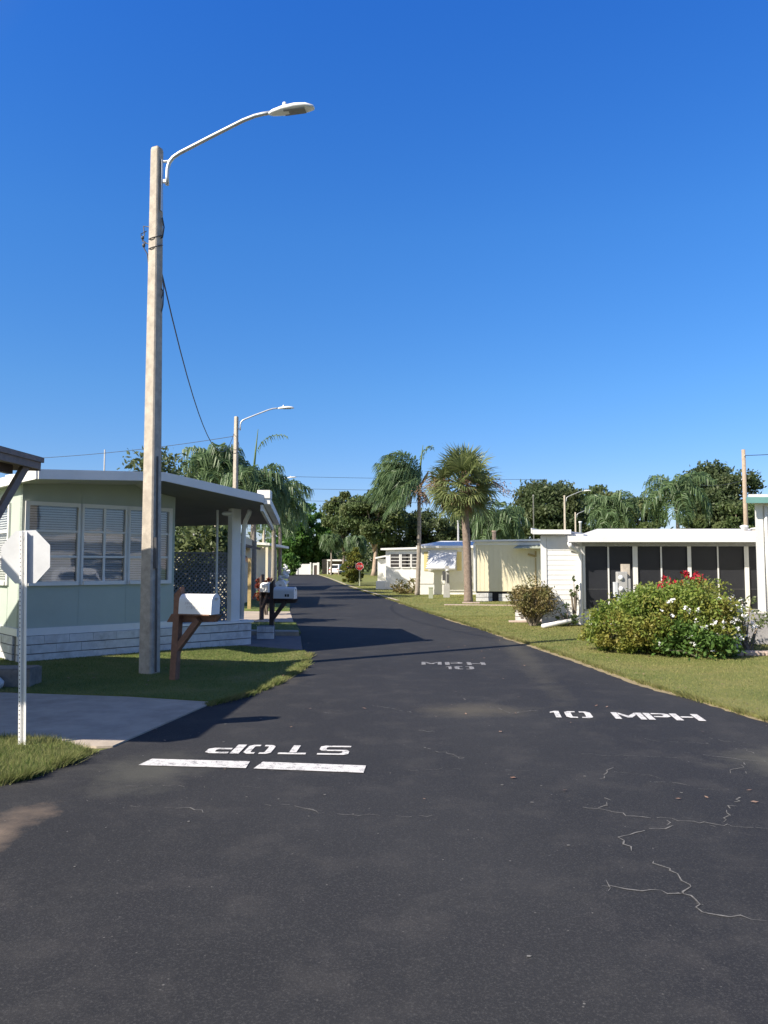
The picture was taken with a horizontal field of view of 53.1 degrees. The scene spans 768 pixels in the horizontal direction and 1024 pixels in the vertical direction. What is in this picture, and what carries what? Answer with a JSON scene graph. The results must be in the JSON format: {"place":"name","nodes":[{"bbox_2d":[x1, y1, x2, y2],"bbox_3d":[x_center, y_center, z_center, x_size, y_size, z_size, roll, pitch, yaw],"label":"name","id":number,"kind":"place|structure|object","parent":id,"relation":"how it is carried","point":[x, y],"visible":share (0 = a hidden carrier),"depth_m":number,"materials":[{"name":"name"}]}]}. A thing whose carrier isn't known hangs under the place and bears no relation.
{"place":"outdoors","nodes":[
{"label":"outdoors","id":0,"kind":"place"},
{"bbox_2d":[0,730,91,778],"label":"lawn verge","id":1,"kind":"structure","parent":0,"point":[29,752],"depth_m":6.44,"materials":[{"name":"plant"}]},
{"bbox_2d":[1,530,49,744],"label":"stop sign","id":2,"kind":"object","parent":1,"relation":"on","point":[25,557],"visible":0.95,"depth_m":6.84,"materials":[{"name":"white metal"}]},
{"bbox_2d":[0,748,100,785],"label":"edge grass","id":3,"kind":"structure","parent":1,"relation":"on","point":[65,760],"depth_m":5.91,"materials":[{"name":"green plant"}]},
{"bbox_2d":[0,692,207,748],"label":"driveway","id":4,"kind":"structure","parent":0,"point":[97,722],"depth_m":8.09,"materials":[{"name":"concrete"}]},
{"bbox_2d":[0,645,306,700],"bbox_3d":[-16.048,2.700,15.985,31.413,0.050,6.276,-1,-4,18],"label":"front lawn","id":5,"kind":"structure","parent":0,"point":[164,679],"depth_m":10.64,"materials":[{"name":"plant"}]},
{"bbox_2d":[0,665,41,686],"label":"concrete block","id":6,"kind":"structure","parent":5,"relation":"on","point":[9,675],"depth_m":9.92,"materials":[{"name":"grey concrete"}]},
{"bbox_2d":[167,587,221,679],"bbox_3d":[-2.641,1.728,10.509,0.851,1.397,0.245,-1,-4,20],"label":"mailbox","id":7,"kind":"object","parent":5,"relation":"on","point":[196,610],"visible":0.96,"depth_m":10.48,"materials":[{"name":"brown wood"}]},
{"bbox_2d":[210,594,219,614],"bbox_3d":[-2.273,1.245,10.389,0.054,0.280,0.210,-1,-4,20],"label":"door","id":8,"kind":"structure","parent":7,"relation":"in","point":[215,599],"depth_m":10.37,"materials":[{"name":"metal"}]},
{"bbox_2d":[139,102,314,673],"bbox_3d":[-2.370,-1.882,11.323,2.697,8.513,0.273,-1,-4,9],"label":"street lamp","id":9,"kind":"object","parent":5,"relation":"on","point":[149,650],"visible":1,"depth_m":11.38,"materials":[{"name":"concrete"}]},
{"bbox_2d":[163,278,233,451],"bbox_3d":[-4.900,-2.952,22.234,0.022,2.274,21.471,1,-4,-8],"label":"power line","id":10,"kind":"object","parent":9,"relation":"attached to","point":[185,368],"visible":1,"depth_m":14.55,"materials":[{"name":"black rubber"}]},
{"bbox_2d":[204,651,317,705],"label":"edge grass","id":11,"kind":"structure","parent":5,"relation":"on","point":[268,686],"depth_m":9.90,"materials":[{"name":"green plant"}]},
{"bbox_2d":[89,569,377,751],"bbox_3d":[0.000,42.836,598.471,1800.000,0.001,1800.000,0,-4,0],"label":"ground","id":12,"kind":"structure","parent":0,"point":[365,571],"depth_m":162.63,"materials":[{"name":"green plant"}]},
{"bbox_2d":[0,446,43,518],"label":"carport","id":13,"kind":"object","parent":12,"relation":"on","point":[21,463],"visible":1,"depth_m":9.95,"materials":[{"name":"brown paint"}]},
{"bbox_2d":[0,469,279,661],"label":"mobile home","id":14,"kind":"object","parent":12,"relation":"on","point":[83,594],"visible":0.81,"depth_m":13.47,"materials":[{"name":"green"}]},
{"bbox_2d":[0,503,10,584],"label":"window","id":15,"kind":"structure","parent":14,"relation":"in","point":[5,521],"depth_m":13.47,"materials":[{"name":"white paint"}]},
{"bbox_2d":[24,501,82,585],"bbox_3d":[-5.604,0.538,12.972,0.805,1.400,0.749,0,-4,0],"label":"window","id":16,"kind":"structure","parent":14,"relation":"in","point":[55,522],"depth_m":13.06,"materials":[{"name":"glass"}]},
{"bbox_2d":[79,504,129,584],"bbox_3d":[-4.958,0.578,13.553,0.760,1.400,0.709,0,-4,0],"label":"window","id":17,"kind":"structure","parent":14,"relation":"in","point":[104,545],"depth_m":13.55,"materials":[{"name":"glass"}]},
{"bbox_2d":[127,506,172,583],"bbox_3d":[-4.337,0.616,14.110,0.767,1.400,0.716,0,-4,0],"label":"window","id":18,"kind":"structure","parent":14,"relation":"in","point":[135,519],"depth_m":14.06,"materials":[{"name":"glass"}]},
{"bbox_2d":[250,629,298,635],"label":"path kerb","id":19,"kind":"structure","parent":12,"relation":"on","point":[283,632],"depth_m":17.23,"materials":[{"name":"concrete"}]},
{"bbox_2d":[246,521,672,571],"bbox_3d":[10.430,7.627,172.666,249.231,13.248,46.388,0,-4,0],"label":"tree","id":20,"kind":"object","parent":12,"relation":"on","point":[369,555],"visible":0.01,"depth_m":161.10,"materials":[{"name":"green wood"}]},
{"bbox_2d":[222,573,289,610],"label":"lawn","id":21,"kind":"structure","parent":0,"point":[254,605],"depth_m":29.06,"materials":[{"name":"plant"}]},
{"bbox_2d":[117,446,197,534],"bbox_3d":[-7.954,0.572,27.050,3.148,5.807,3.430,0,-4,0],"label":"broadleaf tree","id":22,"kind":"object","parent":21,"relation":"on","point":[167,461],"visible":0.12,"depth_m":26.75,"materials":[{"name":"green plant"}]},
{"bbox_2d":[180,442,250,526],"bbox_3d":[-8.520,0.429,39.085,3.658,7.720,3.648,0,-4,0],"label":"queen palm","id":23,"kind":"object","parent":21,"relation":"on","point":[213,465],"visible":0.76,"depth_m":38.17,"materials":[{"name":"green plant"}]},
{"bbox_2d":[176,533,260,608],"bbox_3d":[-8.193,2.369,32.054,6.217,2.880,9.550,0,-4,-4],"label":"mobile home","id":24,"kind":"object","parent":21,"relation":"on","point":[248,576],"visible":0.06,"depth_m":30.92,"materials":[{"name":"beige paint"}]},
{"bbox_2d":[220,432,291,599],"bbox_3d":[-5.987,0.092,34.994,3.636,7.834,3.600,0,-4,0],"label":"queen palm","id":25,"kind":"object","parent":21,"relation":"on","point":[254,478],"visible":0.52,"depth_m":34.66,"materials":[{"name":"green plant"}]},
{"bbox_2d":[230,405,293,488],"bbox_3d":[-5.234,-0.396,32.807,2.707,8.500,0.293,0,-4,-5],"label":"street lamp","id":26,"kind":"object","parent":21,"relation":"on","point":[235,453],"visible":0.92,"depth_m":32.82,"materials":[{"name":"concrete"}]},
{"bbox_2d":[44,436,233,457],"bbox_3d":[-11.879,-2.870,34.580,11.407,0.542,0.022,-1,-4,17],"label":"power line","id":27,"kind":"object","parent":26,"relation":"attached to","point":[138,449],"visible":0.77,"depth_m":34.39,"materials":[{"name":"black rubber"}]},
{"bbox_2d":[256,542,288,590],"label":"mobile home","id":28,"kind":"object","parent":21,"relation":"on","point":[264,555],"visible":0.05,"depth_m":48.76,"materials":[{"name":"beige paint"}]},
{"bbox_2d":[275,580,286,586],"bbox_3d":[-4.552,3.502,33.887,0.500,0.970,0.505,0,-4,0],"label":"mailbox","id":29,"kind":"object","parent":21,"relation":"on","point":[281,583],"visible":0.65,"depth_m":33.66,"materials":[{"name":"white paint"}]},
{"bbox_2d":[256,492,310,580],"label":"queen palm","id":30,"kind":"object","parent":21,"relation":"on","point":[288,531],"visible":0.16,"depth_m":55.75,"materials":[{"name":"green plant"}]},
{"bbox_2d":[278,564,289,583],"bbox_3d":[-4.539,3.163,34.863,0.552,1.614,0.442,0,-4,0],"label":"garden ornament","id":31,"kind":"object","parent":21,"relation":"on","point":[284,575],"visible":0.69,"depth_m":34.82,"materials":[{"name":"white paint"}]},
{"bbox_2d":[256,479,314,582],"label":"queen palm","id":32,"kind":"object","parent":21,"relation":"on","point":[297,487],"visible":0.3,"depth_m":45.73,"materials":[{"name":"green plant"}]},
{"bbox_2d":[265,503,316,567],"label":"broadleaf tree","id":33,"kind":"object","parent":21,"relation":"on","point":[302,544],"visible":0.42,"depth_m":132.70,"materials":[{"name":"green plant"}]},
{"bbox_2d":[282,552,301,575],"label":"shrub","id":34,"kind":"object","parent":21,"relation":"on","point":[289,559],"visible":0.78,"depth_m":116.89,"materials":[{"name":"green plant"}]},
{"bbox_2d":[221,611,292,621],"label":"second driveway","id":35,"kind":"structure","parent":0,"point":[284,616],"depth_m":23.55,"materials":[{"name":"concrete"}]},
{"bbox_2d":[253,577,275,614],"bbox_3d":[-3.776,2.672,24.385,0.703,1.233,0.719,0,-4,0],"label":"shrub","id":36,"kind":"object","parent":35,"relation":"on","point":[257,585],"visible":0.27,"depth_m":24.29,"materials":[{"name":"red plant"}]},
{"bbox_2d":[259,574,270,619],"bbox_3d":[-3.399,2.512,22.107,0.245,1.427,0.837,3,-5,-40],"label":"mailbox","id":37,"kind":"object","parent":35,"relation":"on","point":[265,589],"visible":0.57,"depth_m":22.16,"materials":[{"name":"brown paint"}]},
{"bbox_2d":[235,635,301,649],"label":"patio path","id":38,"kind":"structure","parent":0,"point":[288,642],"depth_m":15.68,"materials":[{"name":"grey concrete"}]},
{"bbox_2d":[173,552,227,622],"bbox_3d":[-4.074,1.766,15.962,1.920,1.870,0.050,4,-5,-42],"label":"lattice screen","id":39,"kind":"object","parent":38,"relation":"on","point":[199,574],"visible":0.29,"depth_m":16.20,"materials":[{"name":"white wood"}]},
{"bbox_2d":[257,625,274,638],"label":"block wall","id":40,"kind":"structure","parent":38,"relation":"on","point":[265,631],"depth_m":16.41,"materials":[{"name":"white concrete"}]},
{"bbox_2d":[251,621,300,633],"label":"side lawn","id":41,"kind":"structure","parent":0,"point":[280,626],"depth_m":19.95,"materials":[{"name":"plant"}]},
{"bbox_2d":[174,557,226,622],"bbox_3d":[-4.874,2.051,19.522,2.127,1.823,1.530,0,-4,0],"label":"shrub","id":42,"kind":"object","parent":41,"relation":"on","point":[199,580],"visible":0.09,"depth_m":19.29,"materials":[{"name":"green plant"}]},
{"bbox_2d":[174,525,227,593],"bbox_3d":[-4.993,1.601,20.399,2.540,2.827,1.921,0,-4,0],"label":"shrub","id":43,"kind":"object","parent":41,"relation":"on","point":[196,542],"visible":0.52,"depth_m":20.12,"materials":[{"name":"green plant"}]},
{"bbox_2d":[264,580,297,624],"bbox_3d":[-2.471,2.288,18.279,0.837,1.348,0.245,-1,-4,14],"label":"mailbox","id":44,"kind":"object","parent":41,"relation":"on","point":[283,596],"visible":0.89,"depth_m":18.24,"materials":[{"name":"brown paint"}]},
{"bbox_2d":[0,574,767,1023],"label":"road","id":45,"kind":"structure","parent":0,"point":[530,858],"depth_m":4.24,"materials":[{"name":"grey asphalt"}]},
{"bbox_2d":[139,759,249,767],"bbox_3d":[-1.510,2.019,6.175,0.877,0.001,0.207,0,-4,6],"label":"stop line","id":46,"kind":"object","parent":45,"relation":"on","point":[199,763],"visible":1,"depth_m":6.16,"materials":[{"name":"paint"}]},
{"bbox_2d":[205,745,350,754],"bbox_3d":[-0.907,2.051,6.634,1.226,0.001,0.320,0,-4,3],"label":"road marking","id":47,"kind":"object","parent":45,"relation":"on","point":[248,750],"visible":1,"depth_m":6.59,"materials":[{"name":"paint"}]},
{"bbox_2d":[296,562,310,574],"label":"fence","id":48,"kind":"object","parent":45,"relation":"on","point":[304,569],"visible":0.74,"depth_m":127.62,"materials":[{"name":"white paint"}]},
{"bbox_2d":[255,762,365,772],"bbox_3d":[-0.575,2.011,6.058,0.874,0.001,0.212,-1,-4,8],"label":"stop line","id":49,"kind":"object","parent":45,"relation":"on","point":[313,767],"visible":1,"depth_m":6.04,"materials":[{"name":"paint"}]},
{"bbox_2d":[313,562,318,574],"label":"gate","id":50,"kind":"structure","parent":45,"relation":"on","point":[315,568],"depth_m":125.70,"materials":[{"name":"white paint"}]},
{"bbox_2d":[300,511,337,573],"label":"broadleaf tree","id":51,"kind":"object","parent":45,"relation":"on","point":[318,554],"visible":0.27,"depth_m":135.27,"materials":[{"name":"green plant"}]},
{"bbox_2d":[0,594,767,784],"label":"road edge sand","id":52,"kind":"structure","parent":45,"relation":"on","point":[620,677],"depth_m":11.19,"materials":[{"name":"sand"}]},
{"bbox_2d":[17,613,758,801],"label":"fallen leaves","id":53,"kind":"object","parent":45,"relation":"on","point":[501,731],"visible":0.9,"depth_m":9.18,"materials":[{"name":"brown plant"}]},
{"bbox_2d":[422,662,485,668],"bbox_3d":[1.123,2.433,12.175,1.045,0.001,0.899,0,-4,0],"label":"road marking","id":54,"kind":"object","parent":45,"relation":"on","point":[456,667],"visible":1,"depth_m":12.41,"materials":[{"name":"paint"}]},
{"bbox_2d":[550,711,705,720],"bbox_3d":[2.550,2.153,8.121,1.548,0.001,0.360,-1,-4,7],"label":"road marking","id":55,"kind":"object","parent":45,"relation":"on","point":[617,716],"visible":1,"depth_m":8.13,"materials":[{"name":"paint"}]},
{"bbox_2d":[0,0,767,562],"label":"sky","id":56,"kind":"structure","parent":0,"point":[533,234],"materials":[{"name":"blue"}]},
{"bbox_2d":[287,476,545,479],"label":"power line","id":57,"kind":"object","parent":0,"point":[496,479],"visible":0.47,"depth_m":95.49,"materials":[{"name":"black rubber"}]},
{"bbox_2d":[351,585,515,615],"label":"grass","id":58,"kind":"structure","parent":0,"point":[420,599],"depth_m":32.76,"materials":[{"name":"green plant"}]},
{"bbox_2d":[319,573,767,721],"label":"verge","id":59,"kind":"structure","parent":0,"point":[367,579],"depth_m":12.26,"materials":[{"name":"plant"}]},
{"bbox_2d":[319,533,342,574],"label":"queen palm","id":60,"kind":"object","parent":59,"relation":"on","point":[332,542],"visible":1,"depth_m":117.09,"materials":[{"name":"green plant"}]},
{"bbox_2d":[322,559,351,573],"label":"carport","id":61,"kind":"object","parent":59,"relation":"on","point":[325,565],"visible":0.39,"depth_m":133.78,"materials":[{"name":"white paint"}]},
{"bbox_2d":[329,564,347,574],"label":"parked car","id":62,"kind":"object","parent":59,"relation":"on","point":[335,567],"visible":0.45,"depth_m":125.83,"materials":[{"name":"white paint"}]},
{"bbox_2d":[319,491,357,563],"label":"broadleaf tree","id":63,"kind":"object","parent":59,"relation":"on","point":[330,519],"visible":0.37,"depth_m":126.63,"materials":[{"name":"green plant"}]},
{"bbox_2d":[339,547,364,582],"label":"shrub","id":64,"kind":"object","parent":59,"relation":"on","point":[354,557],"visible":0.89,"depth_m":65.33,"materials":[{"name":"green plant"}]},
{"bbox_2d":[343,535,367,554],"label":"queen palm","id":65,"kind":"object","parent":59,"relation":"on","point":[354,541],"visible":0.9,"depth_m":99.07,"materials":[{"name":"green plant"}]},
{"bbox_2d":[356,562,363,585],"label":"stop sign","id":66,"kind":"object","parent":59,"relation":"on","point":[359,566],"visible":0.96,"depth_m":57.43,"materials":[{"name":"red metal"}]},
{"bbox_2d":[338,489,408,575],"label":"broadleaf tree","id":67,"kind":"object","parent":59,"relation":"on","point":[358,516],"visible":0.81,"depth_m":110.25,"materials":[{"name":"green plant"}]},
{"bbox_2d":[375,547,416,588],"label":"mobile home","id":68,"kind":"object","parent":59,"relation":"on","point":[394,564],"visible":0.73,"depth_m":49.88,"materials":[{"name":"white paint"}]},
{"bbox_2d":[390,553,399,567],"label":"window","id":69,"kind":"structure","parent":68,"relation":"in","point":[394,557],"depth_m":50.03,"materials":[{"name":"white glass"}]},
{"bbox_2d":[401,553,410,567],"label":"window","id":70,"kind":"structure","parent":68,"relation":"in","point":[405,557],"depth_m":50.03,"materials":[{"name":"white paint"}]},
{"bbox_2d":[411,553,416,567],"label":"window","id":71,"kind":"structure","parent":68,"relation":"in","point":[413,555],"depth_m":50.03,"materials":[{"name":"white glass"}]},
{"bbox_2d":[361,445,433,594],"bbox_3d":[0.544,0.386,40.381,3.776,7.993,3.670,-3,-5,40],"label":"queen palm","id":72,"kind":"object","parent":59,"relation":"on","point":[396,481],"visible":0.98,"depth_m":39.75,"materials":[{"name":"green plant"}]},
{"bbox_2d":[373,498,430,561],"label":"broadleaf tree","id":73,"kind":"object","parent":59,"relation":"on","point":[398,543],"visible":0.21,"depth_m":117.10,"materials":[{"name":"green plant"}]},
{"bbox_2d":[389,578,415,593],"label":"shrub","id":74,"kind":"object","parent":59,"relation":"on","point":[405,589],"visible":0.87,"depth_m":41.76,"materials":[{"name":"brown plant"}]},
{"bbox_2d":[401,507,462,547],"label":"broadleaf tree","id":75,"kind":"object","parent":59,"relation":"on","point":[444,530],"visible":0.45,"depth_m":115.79,"materials":[{"name":"green plant"}]},
{"bbox_2d":[416,541,475,594],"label":"mobile home","id":76,"kind":"object","parent":59,"relation":"on","point":[437,557],"visible":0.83,"depth_m":40.85,"materials":[{"name":"yellow paint"}]},
{"bbox_2d":[428,552,456,570],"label":"window","id":77,"kind":"structure","parent":76,"relation":"in","point":[428,552],"depth_m":40.82,"materials":[{"name":"white paint"}]},
{"bbox_2d":[442,566,449,597],"bbox_3d":[2.997,3.377,37.011,0.350,1.550,0.267,0,-4,0],"label":"meter pedestal","id":78,"kind":"object","parent":59,"relation":"on","point":[446,586],"visible":0.87,"depth_m":36.98,"materials":[{"name":"metal"}]},
{"bbox_2d":[411,442,514,601],"bbox_3d":[3.124,0.341,32.478,3.985,6.987,3.644,3,-5,-33],"label":"sabal palm","id":79,"kind":"object","parent":59,"relation":"on","point":[466,467],"visible":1,"depth_m":32.33,"materials":[{"name":"green plant"}]},
{"bbox_2d":[444,602,514,605],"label":"edging slab","id":80,"kind":"structure","parent":59,"relation":"on","point":[476,604],"depth_m":30.14,"materials":[{"name":"beige concrete"}]},
{"bbox_2d":[469,500,530,539],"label":"queen palm","id":81,"kind":"object","parent":59,"relation":"on","point":[508,523],"visible":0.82,"depth_m":60.98,"materials":[{"name":"green plant"}]},
{"bbox_2d":[472,539,540,600],"bbox_3d":[8.000,2.721,37.903,5.319,2.980,11.410,-1,-4,17],"label":"mobile home","id":82,"kind":"object","parent":59,"relation":"on","point":[502,567],"visible":0.41,"depth_m":33.42,"materials":[{"name":"beige metal"}]},
{"bbox_2d":[505,575,561,625],"bbox_3d":[3.896,2.300,19.903,1.445,1.336,1.420,0,-4,0],"label":"shrub","id":83,"kind":"object","parent":59,"relation":"on","point":[530,609],"visible":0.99,"depth_m":19.69,"materials":[{"name":"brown plant"}]},
{"bbox_2d":[501,478,589,538],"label":"broadleaf tree","id":84,"kind":"object","parent":59,"relation":"on","point":[549,506],"visible":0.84,"depth_m":89.79,"materials":[{"name":"green plant"}]},
{"bbox_2d":[554,603,578,625],"bbox_3d":[4.714,2.648,19.809,0.679,0.639,0.522,0,-4,0],"label":"shrub","id":85,"kind":"object","parent":59,"relation":"on","point":[567,617],"visible":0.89,"depth_m":19.76,"materials":[{"name":"green plant"}]},
{"bbox_2d":[569,576,578,625],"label":"shrub","id":86,"kind":"object","parent":59,"relation":"on","point":[574,606],"visible":0.93,"depth_m":19.90,"materials":[{"name":"green plant"}]},
{"bbox_2d":[564,489,590,529],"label":"street lamp","id":87,"kind":"object","parent":59,"relation":"on","point":[565,499],"visible":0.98,"depth_m":70.13,"materials":[{"name":"concrete"}]},
{"bbox_2d":[571,484,620,532],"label":"broadleaf tree","id":88,"kind":"object","parent":59,"relation":"on","point":[601,489],"visible":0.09,"depth_m":99.30,"materials":[{"name":"green plant"}]},
{"bbox_2d":[584,489,643,530],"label":"queen palm","id":89,"kind":"object","parent":59,"relation":"on","point":[614,508],"visible":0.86,"depth_m":70.89,"materials":[{"name":"green plant"}]},
{"bbox_2d":[577,599,651,653],"bbox_3d":[4.296,2.080,14.109,1.425,0.984,1.330,3,-5,-41],"label":"shrub","id":90,"kind":"object","parent":59,"relation":"on","point":[602,636],"visible":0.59,"depth_m":13.90,"materials":[{"name":"green plant"}]},
{"bbox_2d":[613,564,630,596],"bbox_3d":[5.727,2.065,18.482,0.423,1.621,0.360,0,-4,0],"label":"meter pedestal","id":91,"kind":"object","parent":59,"relation":"on","point":[622,583],"visible":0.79,"depth_m":18.39,"materials":[{"name":"metal"}]},
{"bbox_2d":[605,496,668,528],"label":"broadleaf tree","id":92,"kind":"object","parent":59,"relation":"on","point":[642,525],"visible":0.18,"depth_m":93.93,"materials":[{"name":"green plant"}]},
{"bbox_2d":[531,525,766,627],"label":"mobile home","id":93,"kind":"object","parent":59,"relation":"on","point":[591,561],"visible":0.74,"depth_m":20.25,"materials":[{"name":"white paint"}]},
{"bbox_2d":[639,471,717,528],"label":"queen palm","id":94,"kind":"object","parent":59,"relation":"on","point":[684,493],"visible":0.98,"depth_m":65.28,"materials":[{"name":"green plant"}]},
{"bbox_2d":[604,576,757,657],"bbox_3d":[5.234,1.851,13.882,2.786,1.415,2.336,0,-4,0],"label":"shrub","id":95,"kind":"object","parent":59,"relation":"on","point":[647,620],"visible":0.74,"depth_m":13.27,"materials":[{"name":"green plant"}]},
{"bbox_2d":[648,570,718,613],"bbox_3d":[5.863,1.891,15.092,1.542,1.512,1.238,0,-4,0],"label":"poinsettia","id":96,"kind":"object","parent":59,"relation":"on","point":[664,577],"visible":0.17,"depth_m":15.11,"materials":[{"name":"red plant"}]},
{"bbox_2d":[679,512,714,528],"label":"broadleaf tree","id":97,"kind":"object","parent":59,"relation":"on","point":[699,521],"visible":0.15,"depth_m":82.67,"materials":[{"name":"green plant"}]},
{"bbox_2d":[651,614,747,660],"bbox_3d":[5.348,2.115,13.129,1.588,0.794,1.178,0,-4,0],"label":"shrub","id":98,"kind":"object","parent":59,"relation":"on","point":[718,641],"visible":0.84,"depth_m":12.93,"materials":[{"name":"green plant"}]},
{"bbox_2d":[669,459,766,527],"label":"broadleaf tree","id":99,"kind":"object","parent":59,"relation":"on","point":[728,492],"visible":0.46,"depth_m":86.28,"materials":[{"name":"green plant"}]},
{"bbox_2d":[711,501,754,528],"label":"broadleaf tree","id":100,"kind":"object","parent":59,"relation":"on","point":[734,510],"visible":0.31,"depth_m":79.45,"materials":[{"name":"green plant"}]},
{"bbox_2d":[741,449,748,528],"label":"utility pole","id":101,"kind":"object","parent":59,"relation":"on","point":[745,504],"visible":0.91,"depth_m":49.12,"materials":[{"name":"brown wood"}]},
{"bbox_2d":[724,650,767,655],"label":"edging stone","id":102,"kind":"object","parent":59,"relation":"on","point":[757,652],"visible":0.56,"depth_m":13.27,"materials":[{"name":"white stone"}]},
{"bbox_2d":[736,596,767,649],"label":"shrub","id":103,"kind":"object","parent":59,"relation":"on","point":[746,644],"visible":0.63,"depth_m":14.18,"materials":[{"name":"green plant"}]},
{"bbox_2d":[743,494,767,643],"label":"mobile home","id":104,"kind":"object","parent":59,"relation":"on","point":[760,501],"visible":0.86,"depth_m":15.53,"materials":[{"name":"white paint"}]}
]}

